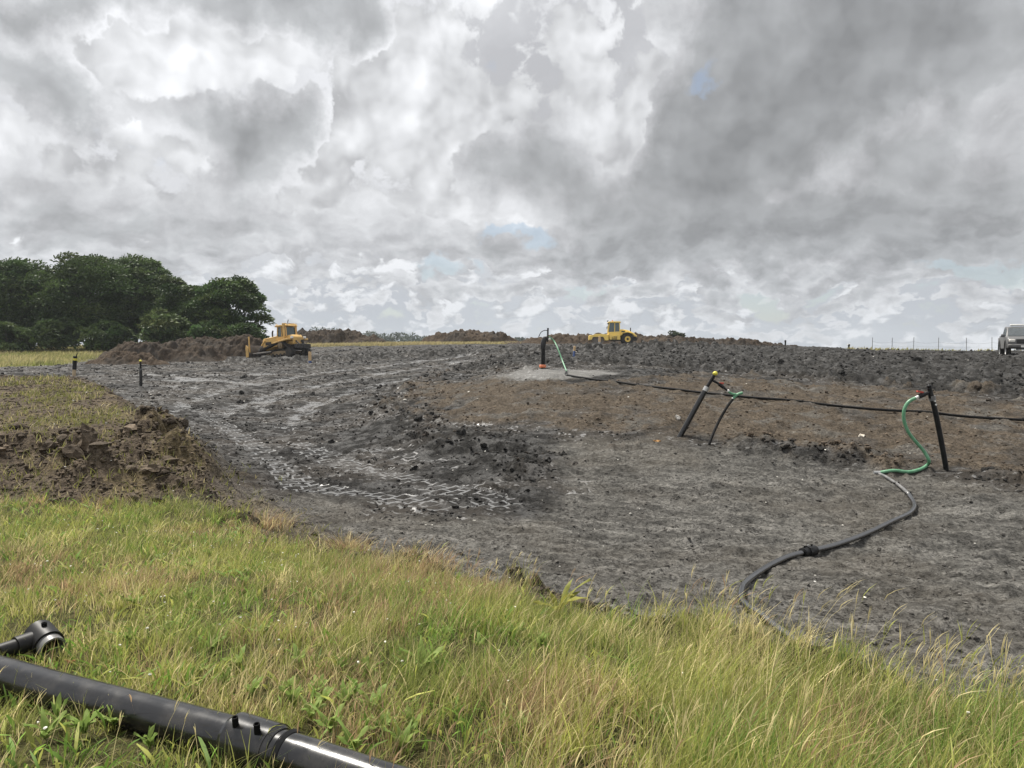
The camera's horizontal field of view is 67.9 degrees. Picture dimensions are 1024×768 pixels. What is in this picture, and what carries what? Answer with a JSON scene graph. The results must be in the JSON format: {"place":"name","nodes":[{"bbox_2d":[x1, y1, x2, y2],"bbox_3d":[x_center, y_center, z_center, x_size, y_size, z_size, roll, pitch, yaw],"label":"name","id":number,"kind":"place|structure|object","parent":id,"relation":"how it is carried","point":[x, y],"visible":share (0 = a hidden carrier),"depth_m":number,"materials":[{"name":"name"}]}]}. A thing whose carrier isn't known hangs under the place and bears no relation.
{"place":"outdoors","nodes":[
{"label":"outdoors","id":0,"kind":"place"},
{"bbox_2d":[0,339,1023,767],"bbox_3d":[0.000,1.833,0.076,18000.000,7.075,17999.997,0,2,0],"label":"ground","id":1,"kind":"structure","parent":0,"point":[660,475],"depth_m":12.82,"materials":[{"name":"grey soil"}]},
{"bbox_2d":[0,321,37,352],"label":"leafy bush","id":2,"kind":"object","parent":1,"relation":"on","point":[14,340],"visible":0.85,"depth_m":95.32,"materials":[{"name":"green plant"}]},
{"bbox_2d":[0,257,51,335],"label":"leafy tree","id":3,"kind":"object","parent":1,"relation":"on","point":[14,291],"visible":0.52,"depth_m":100.18,"materials":[{"name":"green plant"}]},
{"bbox_2d":[0,620,65,659],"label":"pipe elbow","id":4,"kind":"object","parent":1,"relation":"on","point":[36,634],"visible":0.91,"depth_m":4.00,"materials":[{"name":"grey plastic"}]},
{"bbox_2d":[23,706,68,739],"bbox_3d":[-1.848,1.369,3.032,0.120,0.115,0.151,0,2,-9],"label":"broadleaf weed","id":5,"kind":"object","parent":1,"relation":"on","point":[44,721],"visible":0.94,"depth_m":3.06,"materials":[{"name":"green plant"}]},
{"bbox_2d":[20,317,85,351],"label":"leafy bush","id":6,"kind":"object","parent":1,"relation":"on","point":[49,333],"visible":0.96,"depth_m":95.20,"materials":[{"name":"green plant"}]},
{"bbox_2d":[39,691,68,724],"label":"broadleaf weed","id":7,"kind":"object","parent":1,"relation":"on","point":[56,707],"visible":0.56,"depth_m":3.17,"materials":[{"name":"green plant"}]},
{"bbox_2d":[72,353,77,375],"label":"well marker","id":8,"kind":"object","parent":1,"relation":"on","point":[74,366],"visible":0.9,"depth_m":46.44,"materials":[{"name":"black plastic"}]},
{"bbox_2d":[18,251,142,349],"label":"leafy tree","id":9,"kind":"object","parent":1,"relation":"on","point":[74,283],"visible":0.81,"depth_m":99.07,"materials":[{"name":"green plant"}]},
{"bbox_2d":[63,706,103,733],"bbox_3d":[-1.743,1.369,3.073,0.119,0.108,0.162,-6,1,20],"label":"broadleaf weed","id":10,"kind":"object","parent":1,"relation":"on","point":[86,723],"visible":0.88,"depth_m":3.08,"materials":[{"name":"green plant"}]},
{"bbox_2d":[76,319,136,350],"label":"leafy bush","id":11,"kind":"object","parent":1,"relation":"on","point":[99,336],"visible":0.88,"depth_m":94.50,"materials":[{"name":"green plant"}]},
{"bbox_2d":[97,705,120,725],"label":"broadleaf weed","id":12,"kind":"object","parent":1,"relation":"on","point":[113,720],"visible":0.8,"depth_m":3.15,"materials":[{"name":"green plant"}]},
{"bbox_2d":[119,626,133,642],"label":"broadleaf weed","id":13,"kind":"object","parent":1,"relation":"on","point":[127,635],"visible":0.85,"depth_m":4.12,"materials":[{"name":"green plant"}]},
{"bbox_2d":[85,350,169,364],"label":"spoil heap","id":14,"kind":"object","parent":1,"relation":"on","point":[122,357],"visible":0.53,"depth_m":58.65,"materials":[{"name":"brown soil"}]},
{"bbox_2d":[96,253,164,341],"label":"leafy tree","id":15,"kind":"object","parent":1,"relation":"on","point":[141,266],"visible":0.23,"depth_m":104.33,"materials":[{"name":"green plant"}]},
{"bbox_2d":[124,594,145,603],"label":"broadleaf weed","id":16,"kind":"object","parent":1,"relation":"on","point":[131,599],"visible":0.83,"depth_m":4.92,"materials":[{"name":"green plant"}]},
{"bbox_2d":[139,360,146,386],"bbox_3d":[-18.805,-0.458,38.724,0.382,1.553,0.160,0,2,0],"label":"well marker","id":17,"kind":"object","parent":1,"relation":"on","point":[140,377],"visible":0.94,"depth_m":38.67,"materials":[{"name":"black plastic"}]},
{"bbox_2d":[133,725,157,748],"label":"broadleaf weed","id":18,"kind":"object","parent":1,"relation":"on","point":[150,740],"visible":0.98,"depth_m":2.98,"materials":[{"name":"green plant"}]},
{"bbox_2d":[117,267,187,341],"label":"leafy tree","id":19,"kind":"object","parent":1,"relation":"on","point":[152,284],"visible":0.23,"depth_m":102.34,"materials":[{"name":"green plant"}]},
{"bbox_2d":[98,340,226,361],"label":"spoil heap","id":20,"kind":"object","parent":1,"relation":"on","point":[172,351],"visible":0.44,"depth_m":65.31,"materials":[{"name":"soil"}]},
{"bbox_2d":[134,307,192,343],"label":"leafy bush","id":21,"kind":"object","parent":1,"relation":"on","point":[160,325],"visible":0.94,"depth_m":93.56,"materials":[{"name":"green plant"}]},
{"bbox_2d":[148,283,202,330],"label":"leafy tree","id":22,"kind":"object","parent":1,"relation":"on","point":[172,297],"visible":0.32,"depth_m":98.30,"materials":[{"name":"green plant"}]},
{"bbox_2d":[181,585,198,598],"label":"broadleaf weed","id":23,"kind":"object","parent":1,"relation":"on","point":[190,590],"visible":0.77,"depth_m":5.08,"materials":[{"name":"green plant"}]},
{"bbox_2d":[181,559,198,567],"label":"broadleaf weed","id":24,"kind":"object","parent":1,"relation":"on","point":[189,563],"visible":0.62,"depth_m":6.28,"materials":[{"name":"green plant"}]},
{"bbox_2d":[191,659,210,673],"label":"broadleaf weed","id":25,"kind":"object","parent":1,"relation":"on","point":[202,665],"visible":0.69,"depth_m":3.71,"materials":[{"name":"green plant"}]},
{"bbox_2d":[183,319,225,338],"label":"leafy bush","id":26,"kind":"object","parent":1,"relation":"on","point":[206,328],"visible":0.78,"depth_m":92.35,"materials":[{"name":"green plant"}]},
{"bbox_2d":[0,655,409,767],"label":"drain pipe","id":27,"kind":"object","parent":1,"relation":"on","point":[144,712],"visible":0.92,"depth_m":3.01,"materials":[{"name":"black plastic"}]},
{"bbox_2d":[198,632,226,650],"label":"broadleaf weed","id":28,"kind":"object","parent":1,"relation":"on","point":[213,643],"visible":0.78,"depth_m":4.04,"materials":[{"name":"green plant"}]},
{"bbox_2d":[175,334,262,356],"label":"spoil heap","id":29,"kind":"object","parent":1,"relation":"on","point":[236,345],"visible":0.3,"depth_m":78.86,"materials":[{"name":"soil"}]},
{"bbox_2d":[218,666,233,683],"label":"broadleaf weed","id":30,"kind":"object","parent":1,"relation":"on","point":[226,675],"visible":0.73,"depth_m":3.58,"materials":[{"name":"green plant"}]},
{"bbox_2d":[179,274,275,337],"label":"leafy tree","id":31,"kind":"object","parent":1,"relation":"on","point":[216,298],"visible":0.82,"depth_m":96.36,"materials":[{"name":"green plant"}]},
{"bbox_2d":[222,644,245,667],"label":"broadleaf weed","id":32,"kind":"object","parent":1,"relation":"on","point":[240,654],"visible":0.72,"depth_m":3.78,"materials":[{"name":"green plant"}]},
{"bbox_2d":[217,322,265,339],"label":"leafy bush","id":33,"kind":"object","parent":1,"relation":"on","point":[235,329],"visible":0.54,"depth_m":91.68,"materials":[{"name":"green plant"}]},
{"bbox_2d":[236,574,249,586],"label":"broadleaf weed","id":34,"kind":"object","parent":1,"relation":"on","point":[244,578],"visible":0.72,"depth_m":5.54,"materials":[{"name":"green plant"}]},
{"bbox_2d":[244,675,263,696],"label":"broadleaf weed","id":35,"kind":"object","parent":1,"relation":"on","point":[253,691],"visible":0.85,"depth_m":3.46,"materials":[{"name":"green plant"}]},
{"bbox_2d":[250,620,270,631],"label":"broadleaf weed","id":36,"kind":"object","parent":1,"relation":"on","point":[260,627],"visible":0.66,"depth_m":4.29,"materials":[{"name":"green plant"}]},
{"bbox_2d":[231,505,302,531],"bbox_3d":[-2.831,1.579,8.949,1.286,0.262,1.080,0,2,0],"label":"dead grass tuft","id":37,"kind":"object","parent":1,"relation":"on","point":[266,524],"visible":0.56,"depth_m":8.99,"materials":[{"name":"beige plant"}]},
{"bbox_2d":[262,646,287,656],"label":"broadleaf weed","id":38,"kind":"object","parent":1,"relation":"on","point":[273,649],"visible":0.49,"depth_m":3.98,"materials":[{"name":"green plant"}]},
{"bbox_2d":[245,321,310,357],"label":"bulldozer","id":39,"kind":"object","parent":1,"relation":"on","point":[287,340],"visible":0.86,"depth_m":74.22,"materials":[{"name":"metal"}]},
{"bbox_2d":[281,675,296,688],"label":"broadleaf weed","id":40,"kind":"object","parent":1,"relation":"on","point":[290,680],"visible":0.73,"depth_m":3.58,"materials":[{"name":"green plant"}]},
{"bbox_2d":[278,684,302,708],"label":"broadleaf weed","id":41,"kind":"object","parent":1,"relation":"on","point":[290,691],"visible":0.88,"depth_m":3.34,"materials":[{"name":"green plant"}]},
{"bbox_2d":[286,643,307,664],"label":"broadleaf weed","id":42,"kind":"object","parent":1,"relation":"on","point":[297,654],"visible":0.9,"depth_m":3.87,"materials":[{"name":"green plant"}]},
{"bbox_2d":[308,352,310,362],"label":"survey stake","id":43,"kind":"object","parent":1,"relation":"on","point":[309,357],"visible":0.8,"depth_m":61.77,"materials":[{"name":"beige wood"}]},
{"bbox_2d":[300,694,325,717],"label":"broadleaf weed","id":44,"kind":"object","parent":1,"relation":"on","point":[312,712],"visible":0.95,"depth_m":3.28,"materials":[{"name":"green plant"}]},
{"bbox_2d":[306,673,330,691],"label":"broadleaf weed","id":45,"kind":"object","parent":1,"relation":"on","point":[320,679],"visible":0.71,"depth_m":3.59,"materials":[{"name":"green plant"}]},
{"bbox_2d":[314,685,333,704],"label":"broadleaf weed","id":46,"kind":"object","parent":1,"relation":"on","point":[318,694],"visible":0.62,"depth_m":3.42,"materials":[{"name":"green plant"}]},
{"bbox_2d":[309,702,344,732],"bbox_3d":[-0.772,1.390,3.133,0.151,0.110,0.127,0,2,-3],"label":"broadleaf weed","id":47,"kind":"object","parent":1,"relation":"on","point":[333,718],"visible":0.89,"depth_m":3.15,"materials":[{"name":"green plant"}]},
{"bbox_2d":[333,654,347,672],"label":"broadleaf weed","id":48,"kind":"object","parent":1,"relation":"on","point":[341,659],"visible":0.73,"depth_m":3.78,"materials":[{"name":"green plant"}]},
{"bbox_2d":[297,328,385,343],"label":"spoil heap","id":49,"kind":"object","parent":1,"relation":"on","point":[339,335],"visible":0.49,"depth_m":119.80,"materials":[{"name":"soil"}]},
{"bbox_2d":[304,529,381,551],"bbox_3d":[-1.833,1.688,8.214,0.872,0.188,0.723,1,3,23],"label":"dead grass tuft","id":50,"kind":"object","parent":1,"relation":"on","point":[346,542],"visible":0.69,"depth_m":8.20,"materials":[{"name":"beige plant"}]},
{"bbox_2d":[328,679,364,704],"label":"broadleaf weed","id":51,"kind":"object","parent":1,"relation":"on","point":[344,693],"visible":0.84,"depth_m":3.44,"materials":[{"name":"green plant"}]},
{"bbox_2d":[339,678,356,691],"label":"broadleaf weed","id":52,"kind":"object","parent":1,"relation":"on","point":[352,683],"visible":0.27,"depth_m":3.60,"materials":[{"name":"green plant"}]},
{"bbox_2d":[337,717,369,749],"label":"broadleaf weed","id":53,"kind":"object","parent":1,"relation":"on","point":[345,739],"visible":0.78,"depth_m":2.99,"materials":[{"name":"green plant"}]},
{"bbox_2d":[359,656,378,677],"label":"broadleaf weed","id":54,"kind":"object","parent":1,"relation":"on","point":[364,667],"visible":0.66,"depth_m":3.73,"materials":[{"name":"green plant"}]},
{"bbox_2d":[356,681,388,709],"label":"broadleaf weed","id":55,"kind":"object","parent":1,"relation":"on","point":[372,703],"visible":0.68,"depth_m":3.36,"materials":[{"name":"green plant"}]},
{"bbox_2d":[367,708,397,729],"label":"broadleaf weed","id":56,"kind":"object","parent":1,"relation":"on","point":[383,717],"visible":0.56,"depth_m":3.16,"materials":[{"name":"green plant"}]},
{"bbox_2d":[276,326,525,341],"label":"distant wood","id":57,"kind":"object","parent":1,"relation":"on","point":[400,337],"visible":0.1,"depth_m":578.09,"materials":[{"name":"green plant"}]},
{"bbox_2d":[384,719,418,748],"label":"broadleaf weed","id":58,"kind":"object","parent":1,"relation":"on","point":[406,731],"visible":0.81,"depth_m":3.03,"materials":[{"name":"green plant"}]},
{"bbox_2d":[399,704,425,724],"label":"broadleaf weed","id":59,"kind":"object","parent":1,"relation":"on","point":[409,715],"visible":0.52,"depth_m":3.16,"materials":[{"name":"green plant"}]},
{"bbox_2d":[399,635,445,670],"bbox_3d":[-0.438,1.373,3.814,0.173,0.164,0.220,1,3,23],"label":"broadleaf weed","id":60,"kind":"object","parent":1,"relation":"on","point":[421,643],"visible":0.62,"depth_m":3.85,"materials":[{"name":"green plant"}]},
{"bbox_2d":[367,537,478,572],"bbox_3d":[-0.892,1.685,7.424,1.150,0.270,1.164,2,3,41],"label":"dead grass tuft","id":61,"kind":"object","parent":1,"relation":"on","point":[439,555],"visible":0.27,"depth_m":7.51,"materials":[{"name":"beige plant"}]},
{"bbox_2d":[438,623,454,634],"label":"broadleaf weed","id":62,"kind":"object","parent":1,"relation":"on","point":[443,630],"visible":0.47,"depth_m":4.38,"materials":[{"name":"green plant"}]},
{"bbox_2d":[453,664,471,682],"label":"broadleaf weed","id":63,"kind":"object","parent":1,"relation":"on","point":[462,670],"visible":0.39,"depth_m":3.63,"materials":[{"name":"green plant"}]},
{"bbox_2d":[421,329,517,342],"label":"spoil heap","id":64,"kind":"object","parent":1,"relation":"on","point":[462,335],"visible":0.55,"depth_m":125.54,"materials":[{"name":"brown soil"}]},
{"bbox_2d":[471,632,485,646],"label":"broadleaf weed","id":65,"kind":"object","parent":1,"relation":"on","point":[482,640],"visible":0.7,"depth_m":4.23,"materials":[{"name":"green plant"}]},
{"bbox_2d":[9,356,975,597],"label":"pale stones","id":66,"kind":"object","parent":1,"relation":"on","point":[465,464],"visible":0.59,"depth_m":15.75,"materials":[{"name":"grey stone"}]},
{"bbox_2d":[0,341,1014,366],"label":"field grass","id":67,"kind":"structure","parent":1,"relation":"on","point":[47,357],"depth_m":86.56,"materials":[{"name":"green plant"}]},
{"bbox_2d":[0,339,1023,708],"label":"soil crumbs","id":68,"kind":"object","parent":1,"relation":"on","point":[160,437],"visible":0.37,"depth_m":15.64,"materials":[{"name":"grey soil"}]},
{"bbox_2d":[0,500,1023,767],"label":"seed grass","id":69,"kind":"structure","parent":1,"relation":"on","point":[946,644],"depth_m":3.42,"materials":[{"name":"plant"}]},
{"bbox_2d":[0,345,1023,621],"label":"soil clods","id":70,"kind":"object","parent":1,"relation":"on","point":[86,439],"visible":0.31,"depth_m":11.28,"materials":[{"name":"soil"}]},
{"bbox_2d":[5,519,1022,728],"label":"clover flowers","id":71,"kind":"object","parent":1,"relation":"on","point":[150,674],"visible":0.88,"depth_m":4.42,"materials":[{"name":"white plant"}]},
{"bbox_2d":[503,621,526,635],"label":"broadleaf weed","id":72,"kind":"object","parent":1,"relation":"on","point":[512,626],"visible":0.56,"depth_m":4.44,"materials":[{"name":"green plant"}]},
{"bbox_2d":[508,708,530,726],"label":"broadleaf weed","id":73,"kind":"object","parent":1,"relation":"on","point":[521,718],"visible":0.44,"depth_m":3.21,"materials":[{"name":"green plant"}]},
{"bbox_2d":[533,629,550,649],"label":"broadleaf weed","id":74,"kind":"object","parent":1,"relation":"on","point":[541,640],"visible":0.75,"depth_m":4.19,"materials":[{"name":"green plant"}]},
{"bbox_2d":[538,328,550,367],"bbox_3d":[1.263,-1.282,29.192,0.456,1.738,0.293,-1,3,-22],"label":"gas well pipe","id":75,"kind":"object","parent":1,"relation":"on","point":[543,345],"visible":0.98,"depth_m":29.15,"materials":[{"name":"black plastic"}]},
{"bbox_2d":[549,336,566,370],"bbox_3d":[1.792,-1.150,28.500,0.232,1.330,1.655,-1,3,-20],"label":"green hose","id":76,"kind":"object","parent":75,"relation":"attached to","point":[559,353],"visible":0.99,"depth_m":28.66,"materials":[{"name":"rubber"}]},
{"bbox_2d":[534,578,590,614],"bbox_3d":[0.367,1.444,5.058,0.387,0.253,0.368,-2,3,-35],"label":"broadleaf weed","id":77,"kind":"object","parent":1,"relation":"on","point":[565,591],"visible":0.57,"depth_m":5.13,"materials":[{"name":"green plant"}]},
{"bbox_2d":[502,332,677,343],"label":"spoil heap","id":78,"kind":"object","parent":1,"relation":"on","point":[559,338],"visible":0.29,"depth_m":109.80,"materials":[{"name":"brown soil"}]},
{"bbox_2d":[588,320,636,343],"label":"road roller","id":79,"kind":"object","parent":1,"relation":"on","point":[615,332],"visible":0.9,"depth_m":94.90,"materials":[{"name":"metal"}]},
{"bbox_2d":[633,668,651,690],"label":"broadleaf weed","id":80,"kind":"object","parent":1,"relation":"on","point":[641,679],"visible":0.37,"depth_m":3.60,"materials":[{"name":"green plant"}]},
{"bbox_2d":[650,705,672,728],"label":"broadleaf weed","id":81,"kind":"object","parent":1,"relation":"on","point":[662,710],"visible":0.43,"depth_m":3.21,"materials":[{"name":"green plant"}]},
{"bbox_2d":[668,330,685,336],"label":"leafy bush","id":82,"kind":"object","parent":1,"relation":"on","point":[672,333],"visible":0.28,"depth_m":149.70,"materials":[{"name":"green plant"}]},
{"bbox_2d":[677,371,729,436],"bbox_3d":[4.077,0.513,16.325,1.181,1.575,0.123,0,2,0],"label":"gas well pipe","id":83,"kind":"object","parent":1,"relation":"on","point":[697,404],"visible":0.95,"depth_m":16.28,"materials":[{"name":"plastic"}]},
{"bbox_2d":[728,391,742,398],"bbox_3d":[4.787,0.237,16.313,0.336,0.214,0.060,0,2,0],"label":"green hose","id":84,"kind":"object","parent":83,"relation":"hanging from","point":[736,394],"visible":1,"depth_m":16.29,"materials":[{"name":"rubber"}]},
{"bbox_2d":[708,398,733,444],"bbox_3d":[4.386,0.884,16.029,0.984,1.144,0.090,-2,3,-43],"label":"feed pipe","id":85,"kind":"object","parent":1,"relation":"on","point":[719,420],"visible":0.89,"depth_m":16.00,"materials":[{"name":"black plastic"}]},
{"bbox_2d":[671,336,797,345],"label":"spoil heap","id":86,"kind":"object","parent":1,"relation":"on","point":[731,341],"visible":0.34,"depth_m":102.21,"materials":[{"name":"soil"}]},
{"bbox_2d":[565,371,1023,420],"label":"water pipe","id":87,"kind":"object","parent":1,"relation":"on","point":[855,407],"visible":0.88,"depth_m":21.25,"materials":[{"name":"black plastic"}]},
{"bbox_2d":[737,472,916,641],"bbox_3d":[4.429,1.945,10.048,1.029,0.369,8.819,2,3,35],"label":"water pipe","id":88,"kind":"object","parent":1,"relation":"on","point":[811,550],"visible":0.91,"depth_m":9.35,"materials":[{"name":"plastic"}]},
{"bbox_2d":[915,384,948,471],"bbox_3d":[7.695,0.910,13.934,0.668,1.814,0.122,0,2,0],"label":"gas well pipe","id":89,"kind":"object","parent":1,"relation":"on","point":[931,396],"visible":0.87,"depth_m":13.90,"materials":[{"name":"black plastic"}]},
{"bbox_2d":[873,397,930,473],"bbox_3d":[7.178,0.941,13.838,1.194,1.416,0.278,-1,2,-13],"label":"green hose","id":90,"kind":"object","parent":89,"relation":"hanging from","point":[916,442],"visible":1,"depth_m":13.89,"materials":[{"name":"rubber"}]},
{"bbox_2d":[872,337,993,349],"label":"wire fence","id":91,"kind":"object","parent":1,"relation":"on","point":[938,343],"visible":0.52,"depth_m":74.89,"materials":[{"name":"metal"}]},
{"bbox_2d":[941,718,970,740],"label":"broadleaf weed","id":92,"kind":"object","parent":1,"relation":"on","point":[954,730],"visible":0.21,"depth_m":3.12,"materials":[{"name":"green plant"}]},
{"bbox_2d":[994,724,1023,742],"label":"broadleaf weed","id":93,"kind":"object","parent":1,"relation":"on","point":[1003,734],"visible":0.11,"depth_m":3.03,"materials":[{"name":"green plant"}]},
{"bbox_2d":[998,324,1023,354],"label":"pickup truck","id":94,"kind":"object","parent":1,"relation":"on","point":[1010,338],"visible":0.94,"depth_m":45.78,"materials":[{"name":"silver metal"}]},
{"bbox_2d":[0,374,1023,767],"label":"grass","id":95,"kind":"structure","parent":0,"point":[730,718],"depth_m":3.81,"materials":[{"name":"green plant"}]},
{"bbox_2d":[0,0,1023,350],"label":"sky","id":96,"kind":"structure","parent":0,"point":[822,173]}
]}

